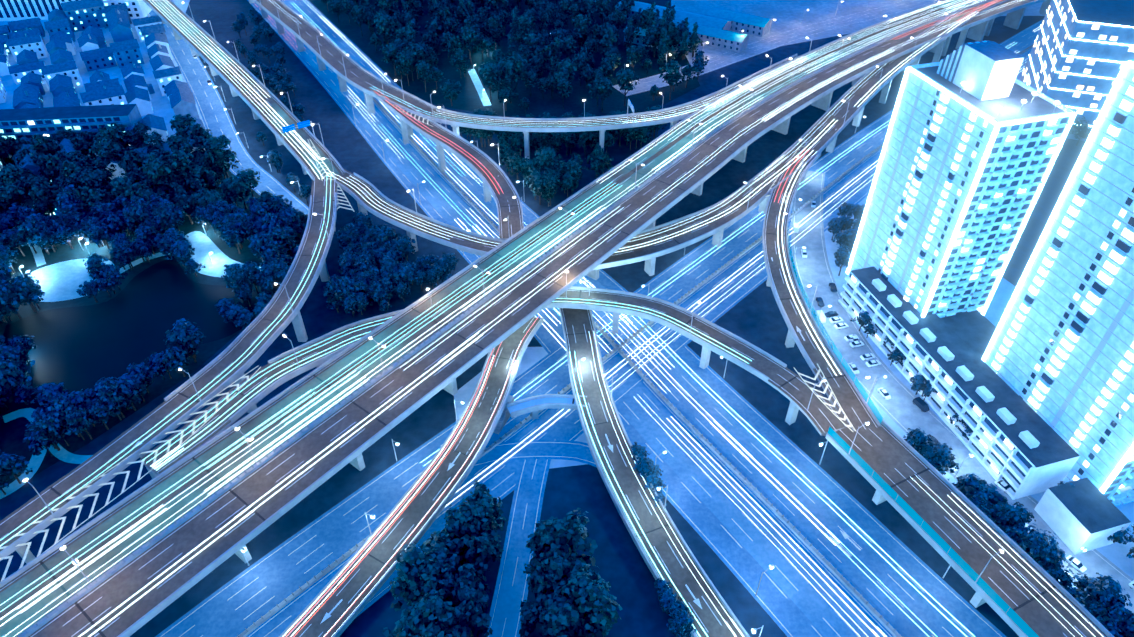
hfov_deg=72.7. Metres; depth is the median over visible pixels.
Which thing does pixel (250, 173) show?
tree
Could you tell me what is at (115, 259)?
tree
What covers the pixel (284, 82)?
tree
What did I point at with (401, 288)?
tree
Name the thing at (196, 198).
tree
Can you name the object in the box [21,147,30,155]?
tree
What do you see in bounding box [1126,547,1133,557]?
tree
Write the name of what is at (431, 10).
tree
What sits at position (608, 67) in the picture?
tree
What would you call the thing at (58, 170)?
tree
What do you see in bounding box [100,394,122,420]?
tree
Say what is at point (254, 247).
tree
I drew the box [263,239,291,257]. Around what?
tree
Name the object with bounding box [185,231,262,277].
park plaza
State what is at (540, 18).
tree
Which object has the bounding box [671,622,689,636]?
tree
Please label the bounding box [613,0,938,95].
road
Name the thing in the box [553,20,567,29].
tree
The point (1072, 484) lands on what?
tree
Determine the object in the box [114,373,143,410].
tree
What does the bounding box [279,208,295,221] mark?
tree
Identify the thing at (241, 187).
tree
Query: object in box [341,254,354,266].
tree
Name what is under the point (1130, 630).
tree
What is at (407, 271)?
tree
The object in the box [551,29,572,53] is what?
tree
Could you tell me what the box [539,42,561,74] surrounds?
tree
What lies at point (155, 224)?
tree
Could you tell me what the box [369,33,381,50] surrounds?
tree
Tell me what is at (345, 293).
tree
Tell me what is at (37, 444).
tree
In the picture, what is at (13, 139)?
tree
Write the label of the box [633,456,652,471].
tree
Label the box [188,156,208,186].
tree
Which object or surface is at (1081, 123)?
tree
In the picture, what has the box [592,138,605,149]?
tree
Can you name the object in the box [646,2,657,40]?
tree
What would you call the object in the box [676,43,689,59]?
tree
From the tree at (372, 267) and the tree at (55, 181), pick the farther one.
the tree at (55, 181)
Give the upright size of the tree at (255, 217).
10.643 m
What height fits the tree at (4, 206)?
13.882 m
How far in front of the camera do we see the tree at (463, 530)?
180.97 m
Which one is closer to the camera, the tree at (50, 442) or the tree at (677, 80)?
the tree at (50, 442)
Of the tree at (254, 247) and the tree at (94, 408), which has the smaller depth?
the tree at (94, 408)
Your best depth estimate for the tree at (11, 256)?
273.91 m
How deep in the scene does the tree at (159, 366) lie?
230.95 m
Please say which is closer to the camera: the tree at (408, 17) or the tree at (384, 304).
the tree at (384, 304)
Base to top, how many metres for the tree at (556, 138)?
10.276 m
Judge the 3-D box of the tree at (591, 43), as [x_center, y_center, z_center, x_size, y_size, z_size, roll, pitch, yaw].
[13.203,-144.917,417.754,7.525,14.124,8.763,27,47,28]
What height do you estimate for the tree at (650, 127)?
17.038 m
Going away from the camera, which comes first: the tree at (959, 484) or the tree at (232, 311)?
the tree at (959, 484)
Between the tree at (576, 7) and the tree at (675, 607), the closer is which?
the tree at (675, 607)
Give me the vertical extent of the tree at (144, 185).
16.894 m
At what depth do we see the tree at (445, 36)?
419.71 m
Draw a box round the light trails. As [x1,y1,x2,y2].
[0,0,1102,636]
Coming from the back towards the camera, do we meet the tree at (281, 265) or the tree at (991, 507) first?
the tree at (281, 265)
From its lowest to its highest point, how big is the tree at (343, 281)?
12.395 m
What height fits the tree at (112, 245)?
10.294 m
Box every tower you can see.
[846,40,1075,317]
[982,59,1133,505]
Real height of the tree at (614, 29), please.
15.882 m
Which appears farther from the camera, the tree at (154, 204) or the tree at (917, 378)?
the tree at (154, 204)
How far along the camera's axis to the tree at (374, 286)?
258.04 m
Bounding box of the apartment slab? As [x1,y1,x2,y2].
[0,0,151,155]
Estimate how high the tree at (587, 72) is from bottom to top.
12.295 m
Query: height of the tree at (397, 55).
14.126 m
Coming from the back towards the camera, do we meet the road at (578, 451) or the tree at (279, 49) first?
the tree at (279, 49)
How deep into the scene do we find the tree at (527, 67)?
387.64 m
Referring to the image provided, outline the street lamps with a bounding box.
[19,0,1086,636]
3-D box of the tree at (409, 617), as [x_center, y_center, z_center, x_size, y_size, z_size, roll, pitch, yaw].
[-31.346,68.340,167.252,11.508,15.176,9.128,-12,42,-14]
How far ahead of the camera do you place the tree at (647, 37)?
431.63 m
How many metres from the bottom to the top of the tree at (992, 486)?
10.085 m
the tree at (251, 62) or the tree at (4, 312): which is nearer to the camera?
the tree at (4, 312)
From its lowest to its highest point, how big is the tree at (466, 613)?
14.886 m
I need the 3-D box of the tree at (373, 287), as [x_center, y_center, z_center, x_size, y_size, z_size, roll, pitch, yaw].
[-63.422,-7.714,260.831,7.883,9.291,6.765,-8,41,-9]
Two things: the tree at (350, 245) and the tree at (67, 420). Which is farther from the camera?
the tree at (350, 245)
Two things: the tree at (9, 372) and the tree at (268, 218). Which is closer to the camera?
the tree at (9, 372)
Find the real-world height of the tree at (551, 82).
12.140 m
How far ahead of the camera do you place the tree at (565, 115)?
343.32 m
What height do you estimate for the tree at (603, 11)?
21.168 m
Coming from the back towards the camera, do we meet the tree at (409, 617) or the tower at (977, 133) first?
the tower at (977, 133)
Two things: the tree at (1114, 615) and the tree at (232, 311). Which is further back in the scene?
the tree at (232, 311)
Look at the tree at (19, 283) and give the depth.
252.43 m
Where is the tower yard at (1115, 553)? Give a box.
[824,195,1133,588]
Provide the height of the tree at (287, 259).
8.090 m
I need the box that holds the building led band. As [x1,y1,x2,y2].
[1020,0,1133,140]
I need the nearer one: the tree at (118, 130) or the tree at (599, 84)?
the tree at (118, 130)
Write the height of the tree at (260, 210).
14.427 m
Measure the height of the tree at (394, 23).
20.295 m
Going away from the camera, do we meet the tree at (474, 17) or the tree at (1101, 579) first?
the tree at (1101, 579)
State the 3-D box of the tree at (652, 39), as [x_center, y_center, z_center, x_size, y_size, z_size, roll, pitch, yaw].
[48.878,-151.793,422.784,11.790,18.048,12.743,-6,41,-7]
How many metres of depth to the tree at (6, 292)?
250.50 m
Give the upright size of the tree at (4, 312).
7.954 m
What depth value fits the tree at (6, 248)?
273.95 m
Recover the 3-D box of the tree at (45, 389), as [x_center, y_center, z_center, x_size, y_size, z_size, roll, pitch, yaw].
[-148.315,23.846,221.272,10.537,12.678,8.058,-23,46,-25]
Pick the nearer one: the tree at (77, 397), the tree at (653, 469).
the tree at (653, 469)
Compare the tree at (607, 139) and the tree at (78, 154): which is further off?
the tree at (607, 139)
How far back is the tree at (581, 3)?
460.42 m
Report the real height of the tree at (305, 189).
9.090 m
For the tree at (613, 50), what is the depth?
408.04 m
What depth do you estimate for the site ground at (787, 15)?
486.41 m
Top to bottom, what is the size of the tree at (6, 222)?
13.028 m
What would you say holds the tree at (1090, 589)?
on the tower yard at (1115, 553)
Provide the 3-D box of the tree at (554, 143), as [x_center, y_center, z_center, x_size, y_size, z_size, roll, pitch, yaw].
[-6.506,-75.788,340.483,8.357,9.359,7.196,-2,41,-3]
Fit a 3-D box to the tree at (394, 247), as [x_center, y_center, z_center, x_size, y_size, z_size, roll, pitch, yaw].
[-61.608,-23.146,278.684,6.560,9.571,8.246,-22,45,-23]
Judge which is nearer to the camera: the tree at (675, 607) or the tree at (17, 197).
the tree at (675, 607)
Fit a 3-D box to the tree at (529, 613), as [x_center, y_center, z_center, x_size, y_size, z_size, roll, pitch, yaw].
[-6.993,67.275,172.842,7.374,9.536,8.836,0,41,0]
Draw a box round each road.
[0,0,1050,636]
[0,174,337,563]
[140,286,847,474]
[143,0,345,206]
[149,10,308,214]
[155,19,1043,636]
[247,0,1005,636]
[249,0,811,158]
[279,317,543,636]
[328,168,504,255]
[371,90,523,239]
[473,440,596,468]
[485,459,550,636]
[559,308,749,636]
[593,0,1044,275]
[613,0,938,95]
[762,148,883,430]
[791,171,1133,612]
[825,420,1114,636]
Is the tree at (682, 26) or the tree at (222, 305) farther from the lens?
the tree at (682, 26)
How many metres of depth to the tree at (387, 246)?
274.31 m
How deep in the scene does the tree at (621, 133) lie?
343.76 m
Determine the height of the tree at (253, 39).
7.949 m
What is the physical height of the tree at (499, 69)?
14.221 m
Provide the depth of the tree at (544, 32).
426.44 m
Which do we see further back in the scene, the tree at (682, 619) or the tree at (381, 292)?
the tree at (381, 292)
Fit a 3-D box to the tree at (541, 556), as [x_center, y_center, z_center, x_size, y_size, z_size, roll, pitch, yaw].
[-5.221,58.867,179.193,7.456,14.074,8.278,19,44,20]
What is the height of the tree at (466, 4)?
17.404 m
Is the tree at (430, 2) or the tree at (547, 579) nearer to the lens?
the tree at (547, 579)
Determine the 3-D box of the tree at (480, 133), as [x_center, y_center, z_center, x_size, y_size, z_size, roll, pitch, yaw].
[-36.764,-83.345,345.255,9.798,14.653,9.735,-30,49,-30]
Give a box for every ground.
[0,0,205,157]
[0,0,1085,636]
[671,0,1043,63]
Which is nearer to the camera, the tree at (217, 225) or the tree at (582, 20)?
the tree at (217, 225)
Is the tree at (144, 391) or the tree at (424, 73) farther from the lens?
the tree at (424, 73)
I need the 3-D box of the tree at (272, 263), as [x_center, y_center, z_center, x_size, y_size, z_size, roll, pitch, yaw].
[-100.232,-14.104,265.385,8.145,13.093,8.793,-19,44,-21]
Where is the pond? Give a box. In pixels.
[3,259,262,408]
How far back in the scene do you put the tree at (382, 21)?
420.94 m
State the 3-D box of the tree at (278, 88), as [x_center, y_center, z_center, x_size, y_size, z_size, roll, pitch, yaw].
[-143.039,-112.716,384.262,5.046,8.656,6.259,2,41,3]
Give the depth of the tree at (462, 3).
446.17 m
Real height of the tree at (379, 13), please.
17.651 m
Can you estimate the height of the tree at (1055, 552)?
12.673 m
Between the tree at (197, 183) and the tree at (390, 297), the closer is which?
the tree at (390, 297)
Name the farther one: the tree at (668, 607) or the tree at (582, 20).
the tree at (582, 20)
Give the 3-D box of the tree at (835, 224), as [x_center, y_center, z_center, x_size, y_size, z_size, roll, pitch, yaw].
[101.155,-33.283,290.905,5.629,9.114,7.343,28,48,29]
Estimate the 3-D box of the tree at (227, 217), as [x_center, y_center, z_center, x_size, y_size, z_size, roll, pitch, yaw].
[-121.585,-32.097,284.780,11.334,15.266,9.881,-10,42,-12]
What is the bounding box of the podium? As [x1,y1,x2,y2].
[838,266,1130,554]
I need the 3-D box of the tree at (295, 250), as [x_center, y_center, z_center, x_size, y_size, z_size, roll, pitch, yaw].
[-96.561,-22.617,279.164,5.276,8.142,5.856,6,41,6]
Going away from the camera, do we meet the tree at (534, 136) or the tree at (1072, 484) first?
the tree at (1072, 484)
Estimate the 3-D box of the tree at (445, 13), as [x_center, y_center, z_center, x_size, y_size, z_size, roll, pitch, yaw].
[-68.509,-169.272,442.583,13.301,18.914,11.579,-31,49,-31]
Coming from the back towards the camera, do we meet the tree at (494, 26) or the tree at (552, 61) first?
the tree at (494, 26)
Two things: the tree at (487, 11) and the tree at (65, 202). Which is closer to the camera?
the tree at (65, 202)
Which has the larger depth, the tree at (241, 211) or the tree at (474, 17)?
the tree at (474, 17)
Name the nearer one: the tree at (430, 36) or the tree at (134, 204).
the tree at (134, 204)
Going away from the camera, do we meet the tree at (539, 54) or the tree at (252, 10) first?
the tree at (539, 54)
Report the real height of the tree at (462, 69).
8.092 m
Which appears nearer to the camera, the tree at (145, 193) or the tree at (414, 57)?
the tree at (145, 193)
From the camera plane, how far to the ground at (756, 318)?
240.68 m
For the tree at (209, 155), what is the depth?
315.31 m
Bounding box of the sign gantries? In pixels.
[281,99,633,145]
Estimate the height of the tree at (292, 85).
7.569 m
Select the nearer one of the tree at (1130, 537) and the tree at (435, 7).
the tree at (1130, 537)
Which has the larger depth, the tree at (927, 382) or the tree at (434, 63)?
the tree at (434, 63)
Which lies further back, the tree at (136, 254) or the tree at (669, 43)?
the tree at (669, 43)
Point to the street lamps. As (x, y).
(567, 270)
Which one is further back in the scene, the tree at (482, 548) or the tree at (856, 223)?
the tree at (856, 223)
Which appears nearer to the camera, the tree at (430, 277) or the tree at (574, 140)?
the tree at (430, 277)
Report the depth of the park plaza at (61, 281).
275.62 m
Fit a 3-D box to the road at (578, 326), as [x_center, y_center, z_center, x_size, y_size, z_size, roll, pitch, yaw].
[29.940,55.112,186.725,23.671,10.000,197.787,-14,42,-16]
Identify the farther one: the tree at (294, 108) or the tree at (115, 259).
the tree at (294, 108)
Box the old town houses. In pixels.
[0,0,205,208]
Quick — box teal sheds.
[615,1,771,53]
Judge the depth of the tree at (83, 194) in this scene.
292.01 m
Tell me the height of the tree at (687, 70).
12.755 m
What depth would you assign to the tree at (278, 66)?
399.89 m
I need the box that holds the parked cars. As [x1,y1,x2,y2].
[192,54,1133,588]
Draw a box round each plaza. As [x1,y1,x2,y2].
[28,258,113,301]
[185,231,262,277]
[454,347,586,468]
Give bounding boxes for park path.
[0,408,46,498]
[12,226,45,266]
[49,443,92,463]
[119,252,169,273]
[468,69,490,105]
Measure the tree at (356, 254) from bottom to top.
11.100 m
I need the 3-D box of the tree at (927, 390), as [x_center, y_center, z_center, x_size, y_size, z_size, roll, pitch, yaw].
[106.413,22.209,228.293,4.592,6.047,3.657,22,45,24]
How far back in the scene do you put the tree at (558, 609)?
164.83 m
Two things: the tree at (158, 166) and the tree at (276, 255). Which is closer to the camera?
the tree at (276, 255)
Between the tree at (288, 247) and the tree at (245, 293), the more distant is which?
the tree at (288, 247)
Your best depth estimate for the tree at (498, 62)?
399.75 m
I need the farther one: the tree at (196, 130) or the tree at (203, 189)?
the tree at (196, 130)
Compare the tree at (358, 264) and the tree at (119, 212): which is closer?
the tree at (358, 264)
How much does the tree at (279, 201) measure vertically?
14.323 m
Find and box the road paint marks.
[0,0,996,623]
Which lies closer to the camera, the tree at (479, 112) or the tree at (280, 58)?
the tree at (479, 112)
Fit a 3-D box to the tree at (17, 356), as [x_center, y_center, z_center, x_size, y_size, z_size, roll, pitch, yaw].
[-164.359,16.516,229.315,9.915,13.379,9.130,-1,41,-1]
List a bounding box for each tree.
[0,135,9,165]
[0,137,8,166]
[0,163,32,184]
[0,164,26,183]
[0,181,25,206]
[0,195,10,213]
[0,195,19,212]
[0,215,18,245]
[0,245,18,269]
[0,248,16,273]
[0,252,16,272]
[0,259,9,270]
[0,263,11,281]
[0,278,21,318]
[0,302,17,320]
[0,309,11,323]
[0,335,6,346]
[0,345,29,383]
[0,350,34,388]
[0,353,31,404]
[0,454,32,483]
[0,474,9,494]
[1,228,24,255]
[2,354,34,383]
[3,209,21,227]
[5,141,22,160]
[7,135,15,142]
[8,273,39,312]
[8,289,40,311]
[8,335,36,363]
[9,203,21,218]
[12,174,31,199]
[12,383,36,403]
[14,149,25,166]
[14,204,45,225]
[14,276,44,309]
[15,138,30,146]
[15,213,52,252]
[16,227,36,253]
[19,295,43,307]
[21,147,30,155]
[23,409,61,450]
[24,176,48,195]
[27,184,54,214]
[27,231,52,253]
[27,382,68,408]
[28,176,51,196]
[28,430,61,456]
[30,134,62,158]
[30,407,49,424]
[31,199,54,216]
[32,153,52,180]
[33,395,87,436]
[35,213,52,227]
[37,155,53,178]
[38,233,57,251]
[38,391,70,410]
[40,133,57,147]
[40,228,57,249]
[43,154,69,180]
[43,185,66,205]
[43,410,70,445]
[43,428,60,448]
[45,215,56,222]
[49,218,73,236]
[51,178,59,186]
[51,203,86,237]
[51,225,76,248]
[53,128,75,143]
[53,185,85,211]
[53,197,84,217]
[55,149,67,158]
[55,163,63,176]
[55,229,75,248]
[58,160,88,187]
[58,409,86,439]
[60,150,73,160]
[65,211,88,228]
[65,390,99,426]
[65,405,93,439]
[66,171,89,188]
[68,150,92,163]
[68,164,94,185]
[69,186,93,212]
[69,389,98,406]
[71,222,87,244]
[72,156,94,167]
[73,137,94,156]
[75,134,92,160]
[76,278,98,302]
[78,215,107,246]
[79,131,95,158]
[81,169,112,190]
[83,253,109,288]
[84,228,99,247]
[85,201,116,228]
[85,400,115,429]
[86,166,98,175]
[86,188,114,210]
[89,135,120,162]
[89,221,112,250]
[92,156,115,180]
[93,129,115,153]
[93,180,115,197]
[93,381,102,393]
[94,275,114,297]
[94,377,126,417]
[97,268,121,293]
[98,121,129,144]
[98,189,116,202]
[98,202,117,219]
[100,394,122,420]
[103,264,128,289]
[105,214,126,234]
[107,149,123,162]
[107,234,113,243]
[108,191,119,210]
[108,241,117,255]
[109,174,141,200]
[110,232,131,242]
[110,239,137,268]
[111,250,125,269]
[113,195,132,210]
[113,210,129,234]
[113,380,128,409]
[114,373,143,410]
[117,151,147,180]
[117,252,135,270]
[118,144,133,154]
[119,185,140,204]
[120,206,141,230]
[121,397,137,409]
[122,132,140,148]
[122,150,143,169]
[122,216,136,237]
[125,207,139,228]
[126,168,142,182]
[126,171,144,187]
[126,362,150,382]
[126,363,157,393]
[126,374,149,403]
[128,189,160,207]
[128,198,155,226]
[130,194,146,205]
[130,239,152,262]
[131,120,151,140]
[131,182,150,195]
[131,243,146,262]
[132,224,161,254]
[133,140,145,148]
[135,374,146,400]
[137,246,152,263]
[139,157,171,191]
[140,170,157,187]
[141,149,170,166]
[141,188,163,195]
[143,130,165,149]
[145,215,166,233]
[145,352,167,379]
[146,146,161,154]
[147,191,162,206]
[149,202,168,229]
[151,233,166,248]
[152,176,181,198]
[152,201,181,230]
[153,351,172,378]
[154,207,183,230]
[156,199,184,230]
[157,228,188,248]
[159,166,180,190]
[159,345,188,376]
[160,232,188,265]
[161,193,176,204]
[162,147,193,181]
[163,330,182,348]
[164,134,180,150]
[164,135,195,162]
[164,240,194,267]
[165,318,205,362]
[169,113,195,137]
[169,183,195,200]
[171,325,203,357]
[173,194,197,223]
[181,348,192,365]
[182,174,206,192]
[184,123,212,141]
[185,177,204,193]
[185,258,205,276]
[186,164,207,183]
[186,190,207,209]
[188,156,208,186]
[191,136,208,152]
[191,149,207,163]
[191,206,207,230]
[197,188,208,196]
[197,207,215,233]
[199,190,226,211]
[201,146,227,183]
[202,201,227,220]
[203,134,236,165]
[203,170,224,189]
[204,192,225,203]
[209,149,239,178]
[211,212,223,230]
[212,155,230,179]
[215,201,229,214]
[215,298,241,317]
[218,176,240,205]
[218,224,226,240]
[220,212,251,236]
[221,190,239,204]
[221,263,248,301]
[222,305,247,322]
[224,226,244,253]
[225,218,247,247]
[227,203,238,215]
[230,21,244,37]
[231,177,250,208]
[232,38,242,56]
[232,284,251,301]
[233,311,255,329]
[234,208,247,215]
[234,277,252,297]
[235,167,261,196]
[235,282,252,306]
[236,12,249,35]
[237,44,246,57]
[237,213,255,243]
[237,307,251,320]
[242,261,260,292]
[244,222,263,239]
[246,64,257,75]
[246,197,258,209]
[247,8,257,24]
[247,51,257,61]
[247,56,256,64]
[248,35,256,44]
[248,200,266,215]
[248,231,268,242]
[248,233,272,256]
[249,200,272,218]
[249,240,264,263]
[250,13,262,24]
[250,213,257,221]
[251,301,266,319]
[253,25,261,37]
[254,217,263,227]
[255,44,269,56]
[255,131,267,145]
[255,264,278,285]
[255,292,271,303]
[256,191,275,206]
[257,67,266,73]
[258,22,268,38]
[259,250,275,266]
[259,276,277,296]
[260,246,284,263]
[261,27,272,41]
[261,73,268,86]
[261,213,279,231]
[261,258,285,286]
[262,45,271,61]
[262,253,286,267]
[263,27,274,42]
[263,225,292,249]
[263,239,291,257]
[266,74,275,81]
[266,149,281,172]
[266,194,291,211]
[266,222,282,232]
[269,61,286,73]
[269,77,282,96]
[270,260,291,283]
[272,44,285,54]
[272,205,287,213]
[273,160,283,172]
[274,84,285,95]
[275,70,284,79]
[276,54,286,66]
[276,266,289,281]
[277,214,294,226]
[278,95,287,104]
[278,206,304,222]
[279,79,287,87]
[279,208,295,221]
[279,230,294,249]
[279,254,292,264]
[283,72,291,83]
[284,226,297,241]
[285,100,294,110]
[285,208,304,236]
[285,245,294,254]
[286,172,299,192]
[287,82,296,95]
[289,105,296,111]
[291,244,298,258]
[292,221,304,240]
[296,103,304,118]
[298,183,310,203]
[298,211,307,226]
[324,280,345,309]
[327,0,342,22]
[327,294,341,312]
[330,274,340,287]
[335,277,358,294]
[336,230,356,249]
[337,257,356,275]
[338,248,355,258]
[339,0,351,23]
[339,223,358,243]
[339,284,354,304]
[339,291,359,312]
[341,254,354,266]
[341,267,353,276]
[342,297,356,316]
[344,243,359,254]
[345,229,363,243]
[346,268,358,280]
[350,5,366,35]
[350,212,372,229]
[350,250,362,267]
[352,294,372,314]
[353,220,366,233]
[353,257,378,272]
[354,249,375,264]
[354,272,370,284]
[355,259,368,274]
[355,281,371,297]
[356,239,372,250]
[359,226,369,236]
[359,292,368,310]
[360,241,378,252]
[361,2,375,13]
[362,0,370,29]
[362,9,375,32]
[364,224,382,244]
[364,268,381,281]
[366,13,375,33]
[367,263,380,278]
[367,278,385,303]
[368,227,380,247]
[368,280,384,296]
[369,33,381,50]
[369,249,380,270]
[369,283,384,305]
[372,288,390,301]
[374,10,389,37]
[374,13,399,48]
[374,224,400,250]
[376,252,386,268]
[377,0,399,15]
[378,241,391,257]
[379,42,402,75]
[379,269,393,283]
[379,300,391,312]
[380,256,398,273]
[380,257,398,275]
[380,276,398,301]
[382,617,408,636]
[385,289,393,301]
[386,250,403,262]
[388,541,437,596]
[389,266,398,283]
[390,13,405,33]
[390,38,409,55]
[390,263,418,293]
[390,562,424,610]
[391,18,396,41]
[391,242,400,255]
[393,53,413,85]
[393,282,409,301]
[395,26,415,47]
[395,52,405,78]
[395,235,415,261]
[395,588,459,636]
[397,605,433,636]
[398,256,405,263]
[399,42,425,79]
[400,10,417,27]
[401,0,405,13]
[401,49,416,80]
[401,261,417,284]
[403,0,420,22]
[404,22,422,36]
[406,599,414,609]
[407,21,415,44]
[411,263,423,273]
[412,2,424,23]
[413,576,444,604]
[414,270,426,290]
[415,255,438,272]
[415,256,430,267]
[415,619,454,636]
[416,41,428,59]
[416,60,434,91]
[417,575,457,605]
[418,540,434,552]
[420,533,464,576]
[422,31,438,51]
[422,47,436,68]
[422,558,458,600]
[423,268,437,289]
[423,529,458,549]
[424,17,444,38]
[426,55,437,67]
[427,67,445,88]
[427,261,448,285]
[428,0,439,7]
[428,3,434,14]
[432,0,438,20]
[432,3,446,19]
[433,33,440,57]
[434,258,450,280]
[434,615,456,630]
[435,7,455,28]
[438,252,460,273]
[439,32,449,58]
[439,79,463,98]
[441,0,456,16]
[441,499,477,549]
[443,19,459,35]
[443,563,488,625]
[445,33,464,64]
[445,91,457,105]
[445,624,470,636]
[449,3,456,17]
[449,48,469,77]
[449,561,486,591]
[450,517,499,555]
[450,599,492,636]
[452,532,503,577]
[453,6,471,23]
[455,0,474,17]
[456,26,477,64]
[456,63,470,76]
[457,491,503,530]
[458,0,464,22]
[458,18,479,52]
[463,127,474,142]
[468,1,473,16]
[469,584,490,627]
[470,129,486,146]
[471,14,479,24]
[472,107,486,142]
[472,480,505,526]
[473,34,489,60]
[475,0,488,7]
[475,129,494,146]
[476,511,506,537]
[477,6,493,18]
[477,7,484,29]
[478,61,504,101]
[479,21,491,38]
[481,37,496,56]
[484,16,504,49]
[484,108,498,139]
[484,130,498,144]
[485,0,507,12]
[488,12,499,17]
[488,75,506,98]
[489,29,501,47]
[491,49,503,60]
[492,49,506,61]
[494,57,506,72]
[494,65,508,88]
[495,136,510,148]
[496,26,506,46]
[497,131,510,141]
[497,143,518,173]
[498,88,513,109]
[499,10,509,33]
[499,131,514,147]
[500,0,513,11]
[500,51,526,98]
[500,151,513,173]
[504,62,518,103]
[505,153,526,182]
[506,34,515,59]
[508,9,520,46]
[509,132,530,155]
[514,6,519,30]
[514,31,523,47]
[517,13,536,43]
[517,45,531,62]
[518,97,529,112]
[518,161,530,177]
[519,156,542,176]
[519,599,543,636]
[520,48,532,63]
[521,63,532,90]
[521,70,539,95]
[522,168,542,199]
[523,33,544,54]
[523,113,535,117]
[523,543,573,584]
[524,9,537,27]
[525,522,551,547]
[526,570,562,605]
[527,553,550,581]
[528,516,556,557]
[529,55,544,78]
[529,173,548,204]
[529,575,547,598]
[530,132,542,153]
[531,48,545,63]
[532,62,548,78]
[534,0,547,17]
[534,145,562,171]
[535,7,544,32]
[535,132,553,146]
[535,519,554,527]
[536,77,549,98]
[536,594,586,636]
[537,604,553,636]
[539,10,555,32]
[539,29,551,41]
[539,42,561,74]
[539,507,597,565]
[539,586,587,636]
[540,173,559,205]
[541,34,551,52]
[541,168,559,183]
[541,186,553,206]
[542,2,555,17]
[543,75,556,97]
[543,138,561,151]
[544,13,549,35]
[544,596,595,636]
[548,56,555,76]
[549,29,559,41]
[550,580,567,594]
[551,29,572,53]
[552,37,562,71]
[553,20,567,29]
[553,132,562,152]
[554,69,573,101]
[555,13,567,23]
[556,58,576,97]
[556,132,578,154]
[556,160,572,182]
[557,77,573,108]
[557,160,582,191]
[558,0,576,26]
[558,34,577,57]
[558,562,585,591]
[561,112,574,117]
[561,172,578,196]
[561,548,589,579]
[561,562,601,615]
[562,135,577,154]
[562,579,621,636]
[564,575,603,623]
[568,153,586,169]
[569,2,581,28]
[571,14,592,52]
[572,53,589,85]
[574,22,583,51]
[576,0,587,15]
[576,47,592,63]
[577,131,595,156]
[578,2,591,14]
[578,64,593,88]
[579,111,596,116]
[584,0,596,17]
[584,39,599,55]
[585,145,609,175]
[586,75,613,111]
[587,0,596,29]
[587,157,603,178]
[588,24,604,52]
[589,59,594,67]
[590,68,609,79]
[590,86,604,106]
[590,130,608,138]
[592,0,611,25]
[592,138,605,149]
[597,31,619,54]
[599,21,610,39]
[599,156,613,173]
[600,52,616,79]
[601,24,619,38]
[601,57,615,76]
[604,15,617,23]
[604,132,615,153]
[605,27,612,55]
[607,47,618,56]
[609,8,626,41]
[610,128,624,146]
[611,0,618,11]
[612,53,622,77]
[614,112,625,144]
[616,67,639,105]
[617,0,631,21]
[619,0,634,5]
[623,18,633,47]
[624,24,641,42]
[624,127,636,149]
[626,45,642,73]
[629,441,650,459]
[630,13,639,26]
[633,126,651,148]
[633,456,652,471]
[636,8,656,28]
[636,457,653,471]
[641,58,652,73]
[642,33,659,49]
[643,474,665,490]
[644,461,662,478]
[645,14,651,46]
[645,107,656,141]
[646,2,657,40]
[647,25,666,57]
[649,20,657,55]
[649,85,660,100]
[650,105,664,137]
[651,18,667,50]
[651,494,667,506]
[652,487,663,496]
[653,123,667,135]
[654,578,672,594]
[657,28,667,67]
[657,39,664,67]
[658,34,672,58]
[658,60,681,99]
[658,589,682,611]
[659,14,667,47]
[659,589,675,606]
[660,46,667,70]
[661,599,676,613]
[662,1,670,25]
[666,8,670,28]
[666,22,673,55]
[666,46,677,59]
[666,598,691,626]
[666,623,685,636]
[667,25,682,46]
[668,9,675,26]
[668,607,696,632]
[669,31,681,46]
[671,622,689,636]
[672,72,684,90]
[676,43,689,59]
[677,20,688,36]
[679,32,689,58]
[680,63,699,87]
[682,17,689,31]
[686,615,695,635]
[688,24,698,56]
[688,34,703,55]
[692,50,708,77]
[693,60,704,79]
[827,220,841,239]
[828,217,841,226]
[832,230,847,247]
[833,230,854,246]
[834,245,847,266]
[835,249,850,275]
[836,201,856,217]
[841,214,853,230]
[843,239,854,253]
[847,227,857,233]
[848,219,860,228]
[850,311,871,330]
[853,204,861,219]
[853,207,864,218]
[864,323,876,337]
[883,336,893,344]
[887,350,898,365]
[890,350,906,363]
[903,427,934,454]
[910,374,924,390]
[910,380,924,394]
[917,441,953,474]
[921,386,935,399]
[924,375,933,388]
[924,455,944,471]
[935,442,954,459]
[940,455,958,474]
[948,473,991,497]
[949,414,961,427]
[953,476,982,493]
[961,422,972,437]
[965,491,989,515]
[982,485,997,503]
[984,499,1013,528]
[986,483,998,503]
[990,498,1021,527]
[991,490,1007,504]
[1001,525,1021,545]
[1002,500,1035,527]
[1009,522,1029,533]
[1010,527,1026,542]
[1019,532,1050,564]
[1026,523,1052,559]
[1037,540,1064,575]
[1037,562,1078,586]
[1041,530,1058,544]
[1051,536,1065,561]
[1057,481,1074,487]
[1062,584,1077,599]
[1068,116,1080,133]
[1072,116,1089,128]
[1073,573,1095,587]
[1074,124,1091,145]
[1075,585,1102,599]
[1076,577,1099,595]
[1076,587,1099,604]
[1076,595,1123,627]
[1083,580,1122,611]
[1096,572,1132,606]
[1096,617,1122,636]
[1099,603,1127,636]
[1107,530,1127,544]
[1112,602,1133,630]
[1119,612,1133,636]
[1121,524,1133,554]
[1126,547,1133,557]
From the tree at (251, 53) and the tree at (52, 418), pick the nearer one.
the tree at (52, 418)
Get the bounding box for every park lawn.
[0,156,306,483]
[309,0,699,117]
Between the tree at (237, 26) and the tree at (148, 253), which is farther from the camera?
the tree at (237, 26)
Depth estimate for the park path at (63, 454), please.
214.02 m
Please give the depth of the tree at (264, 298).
256.12 m
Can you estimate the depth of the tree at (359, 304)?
255.93 m

